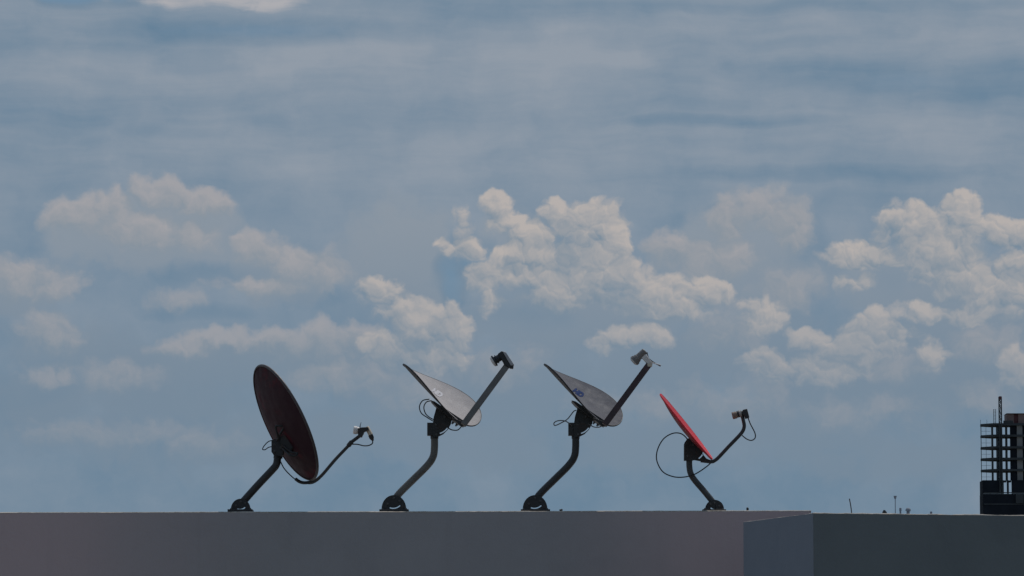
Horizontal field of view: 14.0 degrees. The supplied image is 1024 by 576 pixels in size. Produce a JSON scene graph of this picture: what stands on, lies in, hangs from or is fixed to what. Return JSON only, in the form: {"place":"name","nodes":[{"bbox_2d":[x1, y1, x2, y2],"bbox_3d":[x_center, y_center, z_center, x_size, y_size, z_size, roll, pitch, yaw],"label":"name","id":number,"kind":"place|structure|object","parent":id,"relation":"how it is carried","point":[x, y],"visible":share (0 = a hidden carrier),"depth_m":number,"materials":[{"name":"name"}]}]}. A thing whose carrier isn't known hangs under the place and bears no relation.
{"place":"outdoors","nodes":[
{"label":"outdoors","id":0,"kind":"place"},
{"bbox_2d":[0,510,810,575],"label":"flat roofed building","id":1,"kind":"structure","parent":0,"point":[505,543],"depth_m":30.10,"materials":[{"name":"grey concrete"}]},
{"bbox_2d":[227,364,373,511],"bbox_3d":[-1.577,1.103,30.419,0.855,1.075,0.779,-5,-8,36],"label":"satellite dish","id":2,"kind":"object","parent":1,"relation":"on","point":[288,429],"visible":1,"depth_m":30.27,"materials":[{"name":"black paint"}]},
{"bbox_2d":[379,351,513,510],"bbox_3d":[-0.473,1.049,30.312,0.976,1.160,0.492,0,-6,0],"label":"satellite dish","id":3,"kind":"object","parent":1,"relation":"on","point":[459,407],"visible":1,"depth_m":30.28,"materials":[{"name":"grey metal"}]},
{"bbox_2d":[521,349,660,510],"bbox_3d":[0.572,1.037,30.267,1.017,1.175,0.491,0,-6,0],"label":"satellite dish","id":4,"kind":"object","parent":1,"relation":"on","point":[599,407],"visible":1,"depth_m":30.23,"materials":[{"name":"grey metal"}]},
{"bbox_2d":[656,394,755,510],"bbox_3d":[1.344,1.196,30.254,0.677,0.857,0.528,4,-7,-31],"label":"satellite dish","id":5,"kind":"object","parent":1,"relation":"on","point":[694,448],"visible":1,"depth_m":30.17,"materials":[{"name":"red metal"}]},
{"bbox_2d":[0,0,1023,514],"label":"sky","id":6,"kind":"structure","parent":0,"point":[809,214],"materials":[{"name":"blue"}]},
{"bbox_2d":[980,396,1023,514],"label":"unfinished tower","id":7,"kind":"structure","parent":0,"point":[995,499],"depth_m":1099.62,"materials":[{"name":"concrete"}]},
{"label":"ground","id":8,"kind":"structure","parent":0,"visible":0},
{"bbox_2d":[743,512,1023,575],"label":"roof block","id":9,"kind":"structure","parent":8,"relation":"on","point":[853,544],"depth_m":28.16,"materials":[{"name":"concrete"}]}
]}

